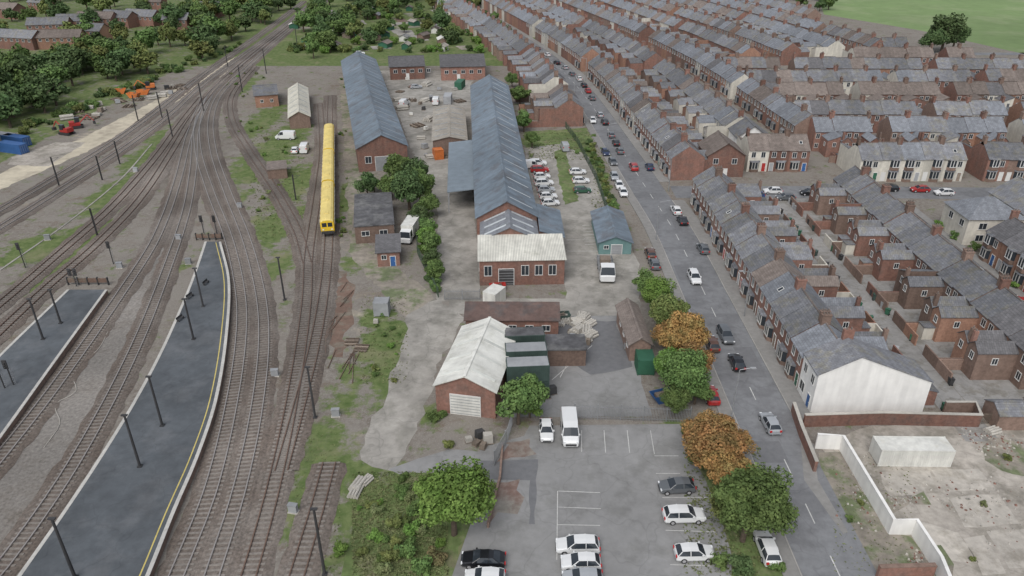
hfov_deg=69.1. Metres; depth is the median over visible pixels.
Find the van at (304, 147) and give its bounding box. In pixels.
[299,142,309,152]
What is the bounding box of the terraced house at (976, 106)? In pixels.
[968,94,990,115]
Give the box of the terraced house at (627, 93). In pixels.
[619,84,669,116]
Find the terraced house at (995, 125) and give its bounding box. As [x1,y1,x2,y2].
[984,109,1008,141]
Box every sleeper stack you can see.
[82,115,99,119]
[122,104,135,107]
[131,97,144,100]
[344,338,359,345]
[353,344,369,352]
[409,122,425,127]
[453,98,466,102]
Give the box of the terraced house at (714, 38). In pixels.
[700,28,723,47]
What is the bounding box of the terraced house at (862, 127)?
[851,110,881,146]
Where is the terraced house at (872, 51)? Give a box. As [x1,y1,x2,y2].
[866,42,881,56]
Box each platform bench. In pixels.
[176,314,183,321]
[186,292,193,299]
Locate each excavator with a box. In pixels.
[52,121,75,135]
[68,115,95,128]
[133,80,155,89]
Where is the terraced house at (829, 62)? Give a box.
[822,52,836,68]
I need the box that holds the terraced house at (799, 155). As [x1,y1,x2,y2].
[786,127,810,171]
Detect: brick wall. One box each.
[487,444,502,527]
[791,402,818,471]
[803,411,982,426]
[875,562,937,575]
[942,400,983,424]
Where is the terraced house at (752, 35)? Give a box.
[746,28,779,44]
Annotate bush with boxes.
[17,126,30,134]
[21,118,36,126]
[29,117,40,123]
[45,120,53,124]
[55,109,62,114]
[62,108,74,114]
[66,101,79,107]
[71,103,85,111]
[87,99,99,106]
[93,91,103,97]
[97,87,109,95]
[102,87,116,95]
[134,82,143,88]
[139,77,150,86]
[145,77,154,82]
[148,74,158,79]
[155,68,164,73]
[160,64,169,70]
[173,65,183,72]
[184,55,192,60]
[190,60,197,64]
[225,46,233,51]
[286,46,292,51]
[292,42,301,50]
[297,42,305,49]
[319,46,330,53]
[333,540,349,557]
[335,44,348,52]
[341,44,351,51]
[350,35,360,43]
[352,46,361,52]
[355,546,368,556]
[361,43,367,49]
[364,37,375,44]
[365,499,375,508]
[365,527,383,543]
[370,503,383,514]
[371,363,379,370]
[371,371,379,376]
[373,561,392,573]
[376,553,382,562]
[378,11,386,17]
[381,548,401,561]
[382,533,389,542]
[385,13,393,18]
[385,512,401,528]
[387,342,395,347]
[389,486,398,496]
[390,36,398,43]
[390,534,402,547]
[393,483,410,500]
[393,535,416,558]
[395,12,403,18]
[397,471,409,482]
[401,518,410,525]
[402,519,419,536]
[404,490,414,501]
[406,498,423,516]
[408,37,415,43]
[411,555,432,575]
[415,524,426,534]
[416,38,424,42]
[423,274,433,281]
[424,13,432,18]
[425,45,436,51]
[425,409,440,423]
[425,545,447,566]
[428,276,441,284]
[432,284,441,292]
[436,43,447,51]
[436,537,445,546]
[437,410,447,417]
[442,439,454,448]
[447,37,456,44]
[465,29,472,35]
[465,45,473,50]
[471,35,481,43]
[473,43,484,51]
[585,138,592,144]
[595,157,603,162]
[596,168,604,172]
[607,199,617,206]
[608,194,616,199]
[611,203,619,208]
[709,551,730,571]
[728,553,755,575]
[767,561,786,572]
[845,514,852,522]
[856,499,864,505]
[934,220,943,226]
[950,230,958,239]
[967,240,981,250]
[969,556,975,561]
[980,500,987,507]
[1002,453,1012,460]
[1010,281,1019,286]
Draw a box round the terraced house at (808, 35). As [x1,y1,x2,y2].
[789,27,817,45]
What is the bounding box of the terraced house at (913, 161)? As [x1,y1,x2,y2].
[881,135,924,181]
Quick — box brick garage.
[432,317,515,418]
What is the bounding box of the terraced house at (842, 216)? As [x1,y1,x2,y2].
[813,184,896,236]
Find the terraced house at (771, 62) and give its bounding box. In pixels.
[765,52,780,68]
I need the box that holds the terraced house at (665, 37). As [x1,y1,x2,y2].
[657,30,684,55]
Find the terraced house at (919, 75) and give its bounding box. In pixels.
[910,65,928,81]
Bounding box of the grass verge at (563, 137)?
[523,128,607,198]
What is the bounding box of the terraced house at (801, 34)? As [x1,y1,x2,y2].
[789,27,810,39]
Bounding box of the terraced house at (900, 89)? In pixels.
[890,77,916,102]
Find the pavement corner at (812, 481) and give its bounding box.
[801,443,847,533]
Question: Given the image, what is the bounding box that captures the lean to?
[536,203,564,237]
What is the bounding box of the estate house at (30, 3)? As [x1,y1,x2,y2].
[26,0,52,11]
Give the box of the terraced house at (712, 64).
[703,53,721,82]
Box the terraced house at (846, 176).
[790,165,878,205]
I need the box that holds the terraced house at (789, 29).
[777,24,796,34]
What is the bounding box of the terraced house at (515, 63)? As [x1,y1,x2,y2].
[511,46,549,73]
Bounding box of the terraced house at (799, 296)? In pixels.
[763,277,882,347]
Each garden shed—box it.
[288,22,298,28]
[341,32,354,38]
[373,12,380,18]
[378,39,392,47]
[381,31,389,37]
[399,33,409,41]
[401,40,411,49]
[405,4,412,10]
[407,18,419,25]
[417,31,430,39]
[431,25,439,33]
[436,35,445,43]
[436,42,448,51]
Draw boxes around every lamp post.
[26,298,45,339]
[47,289,62,323]
[47,517,78,575]
[120,414,142,467]
[145,375,164,426]
[181,298,195,339]
[192,267,204,306]
[275,257,286,300]
[304,366,316,418]
[310,507,327,575]
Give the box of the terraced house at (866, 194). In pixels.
[805,182,888,228]
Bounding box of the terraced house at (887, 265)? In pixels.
[852,225,950,283]
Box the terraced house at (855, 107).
[845,94,865,115]
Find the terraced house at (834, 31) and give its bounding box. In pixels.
[827,25,842,37]
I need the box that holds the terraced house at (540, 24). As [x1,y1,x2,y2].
[535,18,547,40]
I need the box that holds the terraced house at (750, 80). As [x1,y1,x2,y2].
[734,72,756,106]
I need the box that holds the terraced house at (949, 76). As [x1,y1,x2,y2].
[940,64,958,92]
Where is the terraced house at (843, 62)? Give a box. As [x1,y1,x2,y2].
[836,52,851,68]
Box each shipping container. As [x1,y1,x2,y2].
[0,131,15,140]
[0,133,31,145]
[0,140,28,154]
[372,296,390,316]
[432,147,443,159]
[443,92,451,104]
[454,78,464,89]
[483,283,505,300]
[505,326,544,341]
[505,341,547,356]
[506,355,549,381]
[506,379,548,387]
[634,349,654,375]
[868,436,955,466]
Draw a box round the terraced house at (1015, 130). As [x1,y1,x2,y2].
[1006,110,1023,141]
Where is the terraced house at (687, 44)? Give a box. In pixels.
[675,38,711,63]
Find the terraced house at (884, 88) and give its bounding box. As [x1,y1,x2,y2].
[874,75,892,98]
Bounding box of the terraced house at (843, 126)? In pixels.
[831,109,853,150]
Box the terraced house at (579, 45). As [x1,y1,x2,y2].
[571,38,600,64]
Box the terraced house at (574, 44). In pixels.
[568,37,605,62]
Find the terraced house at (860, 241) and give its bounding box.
[831,203,922,257]
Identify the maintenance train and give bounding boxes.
[320,123,334,233]
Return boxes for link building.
[480,209,538,235]
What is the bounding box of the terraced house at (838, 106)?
[827,93,847,114]
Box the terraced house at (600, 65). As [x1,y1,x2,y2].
[594,57,637,85]
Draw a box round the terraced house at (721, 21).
[712,16,726,31]
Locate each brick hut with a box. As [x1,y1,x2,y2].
[252,84,278,107]
[266,160,287,178]
[375,233,400,266]
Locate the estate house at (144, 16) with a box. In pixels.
[125,8,162,26]
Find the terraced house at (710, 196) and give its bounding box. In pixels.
[700,181,789,226]
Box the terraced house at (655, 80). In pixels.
[651,62,681,89]
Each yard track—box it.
[339,76,433,315]
[360,300,463,470]
[436,172,480,301]
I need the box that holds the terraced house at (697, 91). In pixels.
[673,83,706,109]
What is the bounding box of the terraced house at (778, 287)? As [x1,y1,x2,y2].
[756,270,875,329]
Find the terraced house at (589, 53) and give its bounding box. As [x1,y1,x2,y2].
[577,43,612,71]
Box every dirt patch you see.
[818,452,934,575]
[886,491,930,512]
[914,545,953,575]
[982,437,1023,475]
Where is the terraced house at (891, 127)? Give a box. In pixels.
[876,110,921,141]
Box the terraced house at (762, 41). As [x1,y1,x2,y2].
[757,32,775,56]
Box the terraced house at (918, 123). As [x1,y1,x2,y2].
[908,109,930,140]
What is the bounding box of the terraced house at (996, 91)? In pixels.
[985,77,1014,106]
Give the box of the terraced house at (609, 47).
[605,32,629,51]
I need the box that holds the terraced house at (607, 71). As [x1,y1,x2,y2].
[600,63,644,92]
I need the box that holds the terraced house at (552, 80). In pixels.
[515,70,568,101]
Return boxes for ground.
[0,0,1023,575]
[0,247,163,543]
[329,271,354,356]
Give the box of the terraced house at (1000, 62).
[992,52,1009,67]
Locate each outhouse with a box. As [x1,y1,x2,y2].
[925,384,938,404]
[981,399,1023,429]
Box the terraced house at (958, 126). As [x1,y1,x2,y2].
[946,111,969,144]
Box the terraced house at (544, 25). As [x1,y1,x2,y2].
[538,18,565,42]
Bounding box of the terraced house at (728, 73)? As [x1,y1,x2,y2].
[719,65,740,94]
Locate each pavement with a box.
[471,3,668,181]
[583,112,800,575]
[673,200,811,420]
[904,203,1023,296]
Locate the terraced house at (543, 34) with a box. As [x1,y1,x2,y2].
[541,24,551,44]
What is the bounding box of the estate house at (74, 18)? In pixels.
[55,13,99,24]
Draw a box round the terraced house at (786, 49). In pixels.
[775,37,809,65]
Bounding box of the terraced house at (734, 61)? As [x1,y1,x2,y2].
[722,52,737,67]
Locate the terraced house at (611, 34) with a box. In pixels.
[595,29,616,45]
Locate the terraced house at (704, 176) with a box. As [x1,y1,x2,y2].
[690,165,772,208]
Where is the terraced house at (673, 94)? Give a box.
[662,76,700,104]
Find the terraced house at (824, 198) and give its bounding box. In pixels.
[796,166,891,216]
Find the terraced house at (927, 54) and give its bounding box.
[919,43,934,65]
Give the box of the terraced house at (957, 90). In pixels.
[942,76,982,100]
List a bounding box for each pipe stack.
[59,114,73,120]
[91,112,102,115]
[146,94,156,99]
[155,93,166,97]
[347,485,362,498]
[348,475,366,490]
[363,473,373,486]
[392,97,402,101]
[395,104,408,110]
[417,135,424,139]
[420,97,429,101]
[421,80,431,86]
[422,115,432,121]
[425,154,433,158]
[559,320,564,326]
[561,313,572,323]
[567,324,584,333]
[569,320,582,326]
[570,315,585,321]
[577,311,586,320]
[577,311,590,321]
[581,324,591,332]
[581,328,598,338]
[583,318,596,326]
[983,425,1001,435]
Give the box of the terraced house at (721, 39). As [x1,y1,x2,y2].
[703,34,727,47]
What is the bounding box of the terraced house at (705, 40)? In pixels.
[695,31,716,43]
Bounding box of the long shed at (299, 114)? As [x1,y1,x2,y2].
[288,82,310,128]
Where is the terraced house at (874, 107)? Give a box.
[863,94,882,132]
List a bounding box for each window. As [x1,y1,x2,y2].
[361,231,369,236]
[365,156,371,163]
[379,229,387,233]
[484,266,491,275]
[521,265,528,275]
[535,265,542,274]
[542,325,549,331]
[548,265,556,274]
[608,93,611,102]
[615,101,617,111]
[621,109,624,120]
[626,115,629,125]
[628,118,632,129]
[633,125,637,135]
[636,128,639,139]
[641,135,645,146]
[644,139,648,150]
[650,146,654,158]
[653,151,658,162]
[659,158,664,171]
[663,163,668,176]
[690,66,694,74]
[690,193,695,208]
[694,199,699,214]
[700,72,703,80]
[700,211,706,226]
[703,74,707,82]
[704,217,710,233]
[710,78,713,87]
[712,231,718,247]
[713,81,717,89]
[713,158,718,163]
[716,238,723,255]
[720,85,724,94]
[724,88,727,97]
[725,252,732,270]
[730,261,737,280]
[731,158,737,163]
[734,95,738,104]
[740,278,748,298]
[741,100,746,110]
[745,103,750,113]
[746,288,754,308]
[749,161,759,171]
[753,108,758,119]
[757,111,762,122]
[757,308,766,329]
[763,319,773,341]
[765,118,770,128]
[769,308,773,318]
[770,121,775,132]
[775,161,785,171]
[777,342,787,365]
[780,325,783,336]
[784,356,795,379]
[785,333,789,345]
[789,161,800,171]
[791,344,795,355]
[797,353,801,365]
[798,378,804,393]
[803,361,807,374]
[810,372,814,385]
[818,290,824,295]
[842,322,848,327]
[862,159,873,170]
[886,170,898,181]
[889,158,901,170]
[893,263,899,268]
[901,170,913,181]
[904,158,916,170]
[915,161,920,166]
[916,259,920,267]
[921,290,927,295]
[924,304,928,313]
[928,170,940,181]
[931,158,944,170]
[933,314,937,323]
[943,170,955,181]
[945,286,950,295]
[946,158,958,170]
[948,210,953,218]
[953,322,960,327]
[957,338,963,348]
[959,217,964,226]
[968,350,973,359]
[974,235,983,241]
[978,223,987,229]
[979,246,991,262]
[980,317,986,327]
[983,230,995,248]
[985,170,997,181]
[987,323,993,329]
[988,158,1001,170]
[990,358,998,364]
[992,239,998,248]
[999,261,1012,274]
[1004,245,1017,264]
[1012,170,1023,178]
[1012,270,1023,288]
[1014,370,1021,381]
[1015,158,1023,170]
[1016,253,1023,273]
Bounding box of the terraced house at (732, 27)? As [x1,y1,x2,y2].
[723,20,741,37]
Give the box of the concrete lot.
[823,418,1023,575]
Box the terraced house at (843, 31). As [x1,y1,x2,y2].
[834,23,850,41]
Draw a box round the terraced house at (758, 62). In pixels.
[751,52,766,69]
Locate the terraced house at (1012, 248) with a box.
[994,230,1023,278]
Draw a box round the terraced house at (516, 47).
[504,40,526,50]
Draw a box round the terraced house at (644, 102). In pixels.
[628,92,690,130]
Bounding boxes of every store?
[464,301,560,333]
[545,334,587,365]
[615,298,653,360]
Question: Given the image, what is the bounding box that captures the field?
[822,0,1023,53]
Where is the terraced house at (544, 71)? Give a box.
[511,63,562,88]
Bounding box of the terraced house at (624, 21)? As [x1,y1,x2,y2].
[618,16,629,32]
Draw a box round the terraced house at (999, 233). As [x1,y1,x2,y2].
[979,209,1023,267]
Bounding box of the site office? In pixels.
[353,192,394,243]
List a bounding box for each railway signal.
[0,369,6,387]
[1,360,15,384]
[14,243,26,267]
[66,268,78,286]
[105,241,114,263]
[198,215,205,233]
[211,215,218,233]
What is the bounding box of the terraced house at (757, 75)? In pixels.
[744,65,761,81]
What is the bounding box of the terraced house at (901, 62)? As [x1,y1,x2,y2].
[892,53,912,69]
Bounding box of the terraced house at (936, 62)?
[927,52,951,68]
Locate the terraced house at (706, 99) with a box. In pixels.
[682,90,718,115]
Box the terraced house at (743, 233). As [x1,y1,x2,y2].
[725,219,827,270]
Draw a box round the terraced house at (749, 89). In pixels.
[740,79,761,110]
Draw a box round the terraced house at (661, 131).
[650,122,697,158]
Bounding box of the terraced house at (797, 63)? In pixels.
[788,52,808,69]
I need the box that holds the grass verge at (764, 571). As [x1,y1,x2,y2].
[680,424,782,575]
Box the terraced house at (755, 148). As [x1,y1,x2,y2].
[736,127,769,171]
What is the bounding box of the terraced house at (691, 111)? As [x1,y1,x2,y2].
[685,90,722,125]
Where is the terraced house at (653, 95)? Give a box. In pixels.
[615,76,672,112]
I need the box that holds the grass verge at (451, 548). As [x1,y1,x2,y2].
[341,472,470,575]
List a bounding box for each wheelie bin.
[885,307,890,315]
[947,376,955,385]
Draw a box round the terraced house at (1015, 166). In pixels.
[998,136,1023,180]
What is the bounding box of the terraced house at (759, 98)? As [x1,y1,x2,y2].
[752,86,803,119]
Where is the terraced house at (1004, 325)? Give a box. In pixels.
[922,300,1023,368]
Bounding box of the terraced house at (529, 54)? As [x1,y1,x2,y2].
[510,48,535,72]
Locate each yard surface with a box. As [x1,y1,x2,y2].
[380,70,473,199]
[448,297,640,315]
[504,316,651,416]
[524,144,639,298]
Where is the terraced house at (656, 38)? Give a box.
[652,28,684,52]
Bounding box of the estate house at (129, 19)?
[103,9,139,28]
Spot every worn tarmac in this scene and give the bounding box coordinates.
[488,479,524,520]
[497,438,535,461]
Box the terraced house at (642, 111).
[633,102,693,135]
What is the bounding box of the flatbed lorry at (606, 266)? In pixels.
[597,255,615,281]
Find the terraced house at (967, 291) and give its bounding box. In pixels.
[892,269,1020,331]
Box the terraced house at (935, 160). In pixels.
[919,134,946,181]
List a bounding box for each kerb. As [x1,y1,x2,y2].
[583,111,801,575]
[672,200,791,413]
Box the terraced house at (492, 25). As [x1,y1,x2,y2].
[477,18,498,35]
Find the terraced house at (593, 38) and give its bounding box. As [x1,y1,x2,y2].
[590,25,612,45]
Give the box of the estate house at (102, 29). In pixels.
[80,22,112,38]
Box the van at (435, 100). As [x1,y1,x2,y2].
[432,96,439,104]
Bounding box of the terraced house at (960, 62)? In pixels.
[949,52,966,68]
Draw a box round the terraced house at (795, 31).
[776,22,803,39]
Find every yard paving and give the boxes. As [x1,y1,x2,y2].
[795,198,1023,409]
[812,258,935,407]
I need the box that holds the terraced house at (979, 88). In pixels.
[970,76,989,99]
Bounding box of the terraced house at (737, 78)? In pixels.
[724,66,748,98]
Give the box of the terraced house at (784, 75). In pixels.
[776,65,792,81]
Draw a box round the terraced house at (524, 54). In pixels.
[507,43,533,70]
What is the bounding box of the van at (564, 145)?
[560,141,569,151]
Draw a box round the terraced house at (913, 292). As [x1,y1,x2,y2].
[876,249,982,311]
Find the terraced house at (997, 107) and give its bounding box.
[986,95,1007,122]
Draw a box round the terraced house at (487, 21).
[476,17,491,25]
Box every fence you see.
[416,235,438,297]
[494,417,511,465]
[565,122,606,205]
[575,403,691,421]
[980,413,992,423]
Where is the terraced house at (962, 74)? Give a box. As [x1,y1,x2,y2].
[955,64,973,80]
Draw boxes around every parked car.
[291,146,298,153]
[410,84,421,88]
[460,547,505,568]
[464,565,505,575]
[530,165,548,172]
[531,158,546,165]
[533,172,550,178]
[533,178,553,185]
[536,185,554,192]
[538,191,557,198]
[539,418,553,441]
[540,198,559,205]
[555,534,600,554]
[560,551,601,569]
[561,566,602,575]
[569,167,585,174]
[572,176,589,183]
[573,185,591,193]
[580,82,587,87]
[584,88,590,92]
[588,95,595,100]
[589,116,595,122]
[596,112,603,117]
[601,118,608,124]
[601,148,609,155]
[607,131,614,137]
[608,157,617,165]
[610,171,618,180]
[612,139,619,145]
[614,180,623,189]
[615,147,623,153]
[618,187,627,196]
[629,162,638,170]
[644,248,656,258]
[645,163,654,170]
[648,258,660,269]
[658,476,696,495]
[661,504,705,524]
[670,206,681,214]
[673,541,713,563]
[676,216,688,225]
[687,268,701,284]
[696,243,709,253]
[706,335,720,351]
[706,385,720,404]
[716,324,734,343]
[727,353,745,370]
[753,530,781,566]
[759,412,781,434]
[763,186,782,194]
[775,193,795,200]
[799,188,810,195]
[881,183,899,191]
[909,185,930,192]
[933,188,954,195]
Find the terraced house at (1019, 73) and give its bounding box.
[1015,63,1023,80]
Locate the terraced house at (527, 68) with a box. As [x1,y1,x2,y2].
[515,53,555,79]
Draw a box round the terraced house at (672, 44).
[666,34,700,58]
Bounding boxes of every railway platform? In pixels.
[0,289,108,444]
[17,241,230,575]
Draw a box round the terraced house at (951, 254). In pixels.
[866,243,983,300]
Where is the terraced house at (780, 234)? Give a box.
[716,203,814,260]
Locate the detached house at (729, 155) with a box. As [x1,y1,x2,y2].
[697,130,747,176]
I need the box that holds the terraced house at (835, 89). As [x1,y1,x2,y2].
[826,76,851,98]
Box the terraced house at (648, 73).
[643,56,672,83]
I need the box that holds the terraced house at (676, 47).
[671,38,704,63]
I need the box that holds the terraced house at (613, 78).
[606,71,652,99]
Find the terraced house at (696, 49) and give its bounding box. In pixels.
[684,43,720,70]
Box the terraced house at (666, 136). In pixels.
[653,122,698,165]
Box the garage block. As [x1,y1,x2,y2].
[590,205,633,253]
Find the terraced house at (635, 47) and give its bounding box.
[618,41,644,66]
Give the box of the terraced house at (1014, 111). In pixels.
[1005,101,1023,127]
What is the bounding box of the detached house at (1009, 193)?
[987,176,1023,215]
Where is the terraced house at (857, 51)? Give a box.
[841,42,867,56]
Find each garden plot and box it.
[370,46,391,48]
[390,28,403,33]
[395,18,407,21]
[397,33,413,36]
[456,45,465,49]
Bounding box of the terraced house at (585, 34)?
[582,21,604,37]
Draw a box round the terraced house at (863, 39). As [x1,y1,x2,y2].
[855,31,875,45]
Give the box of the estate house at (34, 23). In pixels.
[25,16,73,29]
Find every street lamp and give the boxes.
[656,200,669,239]
[731,367,755,416]
[739,270,751,315]
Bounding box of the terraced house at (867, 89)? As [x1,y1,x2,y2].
[849,75,883,99]
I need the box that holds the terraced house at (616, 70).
[602,63,647,96]
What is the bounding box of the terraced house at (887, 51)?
[880,42,894,56]
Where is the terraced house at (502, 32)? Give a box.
[489,28,507,37]
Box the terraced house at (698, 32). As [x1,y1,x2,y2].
[689,24,708,39]
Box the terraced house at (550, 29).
[544,21,576,46]
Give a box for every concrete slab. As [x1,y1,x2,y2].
[881,470,939,495]
[921,522,977,562]
[932,469,995,491]
[950,494,1019,527]
[963,535,1005,574]
[986,529,1023,567]
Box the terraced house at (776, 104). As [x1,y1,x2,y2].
[764,95,789,128]
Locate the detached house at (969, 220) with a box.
[940,197,1023,244]
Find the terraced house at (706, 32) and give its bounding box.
[689,24,712,42]
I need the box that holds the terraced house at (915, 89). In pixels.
[906,77,925,108]
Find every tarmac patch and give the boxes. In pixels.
[389,449,483,473]
[480,459,537,523]
[558,321,631,374]
[615,154,629,168]
[666,208,681,229]
[673,265,689,279]
[695,313,738,316]
[733,347,766,376]
[754,441,788,462]
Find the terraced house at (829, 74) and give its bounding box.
[821,65,837,81]
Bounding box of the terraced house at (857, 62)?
[850,53,864,68]
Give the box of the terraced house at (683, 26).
[669,18,691,34]
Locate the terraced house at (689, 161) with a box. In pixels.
[663,133,707,179]
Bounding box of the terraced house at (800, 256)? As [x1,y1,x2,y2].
[730,224,835,284]
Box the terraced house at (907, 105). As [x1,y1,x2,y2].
[898,95,918,114]
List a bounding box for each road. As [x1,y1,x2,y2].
[463,0,876,575]
[670,186,992,198]
[701,83,767,132]
[892,195,982,268]
[934,53,1023,54]
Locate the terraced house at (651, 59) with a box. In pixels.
[628,46,663,74]
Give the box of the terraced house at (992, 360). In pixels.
[935,329,1023,389]
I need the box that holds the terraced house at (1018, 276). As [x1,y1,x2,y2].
[1012,251,1023,291]
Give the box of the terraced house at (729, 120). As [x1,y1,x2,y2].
[702,109,743,138]
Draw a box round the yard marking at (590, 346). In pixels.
[552,225,594,379]
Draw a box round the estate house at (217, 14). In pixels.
[200,1,224,17]
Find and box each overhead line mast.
[50,157,59,185]
[89,208,97,235]
[95,156,103,179]
[113,141,120,163]
[131,95,138,120]
[156,92,162,117]
[166,109,172,136]
[198,83,203,110]
[292,175,298,199]
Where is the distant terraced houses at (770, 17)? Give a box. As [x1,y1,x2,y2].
[433,0,826,35]
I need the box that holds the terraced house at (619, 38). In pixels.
[602,31,627,50]
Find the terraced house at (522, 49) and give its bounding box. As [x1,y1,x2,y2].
[502,38,539,65]
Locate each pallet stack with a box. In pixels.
[97,107,103,112]
[421,143,427,149]
[464,435,472,443]
[471,439,481,447]
[474,428,484,440]
[479,441,486,450]
[482,431,493,444]
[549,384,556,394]
[574,326,581,333]
[586,338,590,345]
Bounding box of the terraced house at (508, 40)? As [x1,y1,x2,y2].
[492,29,517,55]
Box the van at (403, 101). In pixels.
[398,98,408,104]
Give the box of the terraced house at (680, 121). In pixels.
[636,102,689,141]
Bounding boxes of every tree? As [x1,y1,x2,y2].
[0,20,8,28]
[0,56,14,77]
[0,67,15,84]
[0,84,24,117]
[0,92,22,127]
[2,8,19,21]
[3,52,34,79]
[5,80,26,111]
[6,42,30,58]
[13,68,36,83]
[15,83,33,106]
[16,80,33,103]
[17,6,37,19]
[20,69,47,83]
[20,84,58,112]
[30,51,48,65]
[33,77,71,105]
[35,61,53,69]
[35,64,68,83]
[36,0,48,16]
[40,0,61,4]
[45,42,70,54]
[46,1,70,16]
[46,45,70,60]
[52,54,81,85]
[57,21,82,28]
[61,45,91,74]
[70,32,95,46]
[70,41,96,67]
[75,0,93,10]
[76,7,100,22]
[76,19,93,29]
[87,53,103,69]
[88,41,102,48]
[89,31,111,40]
[91,0,112,10]
[92,45,108,56]
[93,61,108,78]
[95,36,107,44]
[100,53,124,80]
[102,39,124,51]
[107,46,133,74]
[108,18,125,29]
[109,24,128,39]
[111,35,130,45]
[127,39,148,53]
[130,26,157,49]
[130,48,158,73]
[133,0,147,8]
[137,3,151,8]
[151,26,160,45]
[152,9,161,23]
[157,21,179,46]
[160,2,186,20]
[161,1,172,8]
[162,14,181,29]
[176,27,188,45]
[180,0,195,12]
[185,20,216,40]
[185,31,192,42]
[187,9,207,19]
[187,39,214,57]
[189,0,207,12]
[189,12,205,25]
[200,11,217,21]
[200,33,220,49]
[202,0,217,13]
[202,15,226,35]
[209,0,220,13]
[218,0,240,18]
[224,19,238,40]
[226,16,240,32]
[233,0,245,4]
[238,14,253,30]
[240,0,254,21]
[248,1,271,22]
[257,0,274,6]
[258,9,270,24]
[273,0,283,10]
[283,0,297,8]
[292,10,314,31]
[301,30,318,41]
[304,7,321,24]
[305,37,319,58]
[306,1,318,9]
[312,0,326,5]
[312,14,327,23]
[312,21,328,30]
[313,21,331,31]
[313,28,333,44]
[314,3,331,17]
[317,9,328,17]
[320,31,337,52]
[326,9,342,23]
[328,18,347,35]
[336,3,354,14]
[340,8,355,18]
[340,13,355,25]
[344,2,357,12]
[345,22,361,37]
[351,0,365,11]
[352,171,377,192]
[354,19,363,25]
[361,7,376,19]
[361,27,378,39]
[363,0,371,7]
[370,21,386,34]
[376,0,388,7]
[376,6,384,11]
[376,174,396,199]
[381,19,391,27]
[383,152,410,175]
[387,0,400,14]
[390,167,424,209]
[393,7,401,14]
[398,0,412,5]
[398,22,408,32]
[401,156,428,175]
[405,167,435,199]
[406,205,433,221]
[412,455,496,536]
[413,193,440,210]
[414,7,425,21]
[415,2,424,7]
[416,227,440,242]
[418,217,437,229]
[420,18,433,29]
[421,230,441,251]
[422,248,441,265]
[425,0,436,8]
[425,258,445,277]
[432,7,450,28]
[441,28,459,39]
[449,26,460,36]
[463,464,497,520]
[471,0,479,7]
[495,372,549,424]
[504,72,518,87]
[510,85,532,103]
[516,108,531,131]
[520,405,543,417]
[525,131,540,147]
[631,267,653,290]
[641,274,676,302]
[648,293,690,324]
[649,289,674,309]
[649,320,668,345]
[653,346,678,377]
[656,309,711,350]
[658,348,711,393]
[659,383,692,416]
[677,340,716,372]
[680,408,727,433]
[682,417,749,472]
[685,376,714,404]
[698,443,755,485]
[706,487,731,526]
[711,466,797,542]
[715,413,757,453]
[733,462,799,524]
[795,0,807,4]
[814,0,825,11]
[823,0,837,9]
[918,28,950,46]
[928,12,967,50]
[952,27,971,45]
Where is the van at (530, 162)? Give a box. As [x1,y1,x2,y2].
[526,159,539,167]
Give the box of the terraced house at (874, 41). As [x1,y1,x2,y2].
[862,33,883,46]
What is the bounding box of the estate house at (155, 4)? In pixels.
[147,0,166,10]
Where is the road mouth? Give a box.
[796,468,871,575]
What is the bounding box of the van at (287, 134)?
[275,130,295,139]
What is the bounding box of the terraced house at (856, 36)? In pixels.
[846,28,865,50]
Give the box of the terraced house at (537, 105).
[528,84,581,120]
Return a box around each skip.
[116,88,125,93]
[126,92,140,97]
[136,89,149,94]
[489,282,505,285]
[560,310,570,318]
[649,387,671,404]
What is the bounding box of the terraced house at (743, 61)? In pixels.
[737,52,752,69]
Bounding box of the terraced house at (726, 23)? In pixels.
[718,16,743,32]
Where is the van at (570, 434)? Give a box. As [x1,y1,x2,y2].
[560,406,579,446]
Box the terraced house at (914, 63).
[907,53,922,69]
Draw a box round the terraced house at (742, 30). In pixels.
[734,25,748,38]
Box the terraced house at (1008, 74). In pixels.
[1000,64,1018,80]
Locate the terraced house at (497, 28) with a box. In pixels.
[481,22,504,42]
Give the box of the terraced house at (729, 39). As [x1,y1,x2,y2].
[710,32,734,52]
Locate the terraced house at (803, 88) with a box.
[794,76,818,99]
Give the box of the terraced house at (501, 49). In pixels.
[497,35,523,60]
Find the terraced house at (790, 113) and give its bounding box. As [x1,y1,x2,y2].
[778,103,804,132]
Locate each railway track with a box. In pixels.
[0,1,306,215]
[0,3,309,233]
[0,11,304,344]
[0,96,203,314]
[0,96,213,575]
[0,98,205,479]
[157,19,293,575]
[195,0,327,575]
[222,66,315,265]
[231,103,324,575]
[268,95,340,471]
[276,461,346,575]
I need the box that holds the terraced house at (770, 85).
[765,77,785,97]
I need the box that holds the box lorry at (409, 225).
[400,214,419,243]
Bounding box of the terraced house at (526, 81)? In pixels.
[523,64,565,89]
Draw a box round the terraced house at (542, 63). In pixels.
[518,58,556,85]
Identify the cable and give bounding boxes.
[44,332,107,446]
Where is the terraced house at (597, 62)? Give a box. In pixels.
[589,53,630,83]
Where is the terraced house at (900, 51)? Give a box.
[893,43,906,56]
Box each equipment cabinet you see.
[43,234,50,240]
[115,261,123,268]
[175,234,181,239]
[184,258,191,264]
[270,368,279,376]
[286,502,298,514]
[330,407,340,417]
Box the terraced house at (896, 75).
[881,64,913,81]
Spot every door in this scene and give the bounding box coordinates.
[375,156,387,170]
[390,256,395,265]
[449,393,480,416]
[498,268,513,284]
[611,244,622,253]
[753,300,756,313]
[760,163,765,170]
[768,163,773,170]
[772,332,776,346]
[794,370,798,386]
[801,163,806,170]
[805,392,810,408]
[872,172,877,179]
[879,172,885,180]
[913,172,919,180]
[921,172,927,180]
[955,172,961,180]
[989,254,995,266]
[995,258,1001,271]
[997,172,1003,180]
[1005,172,1011,180]

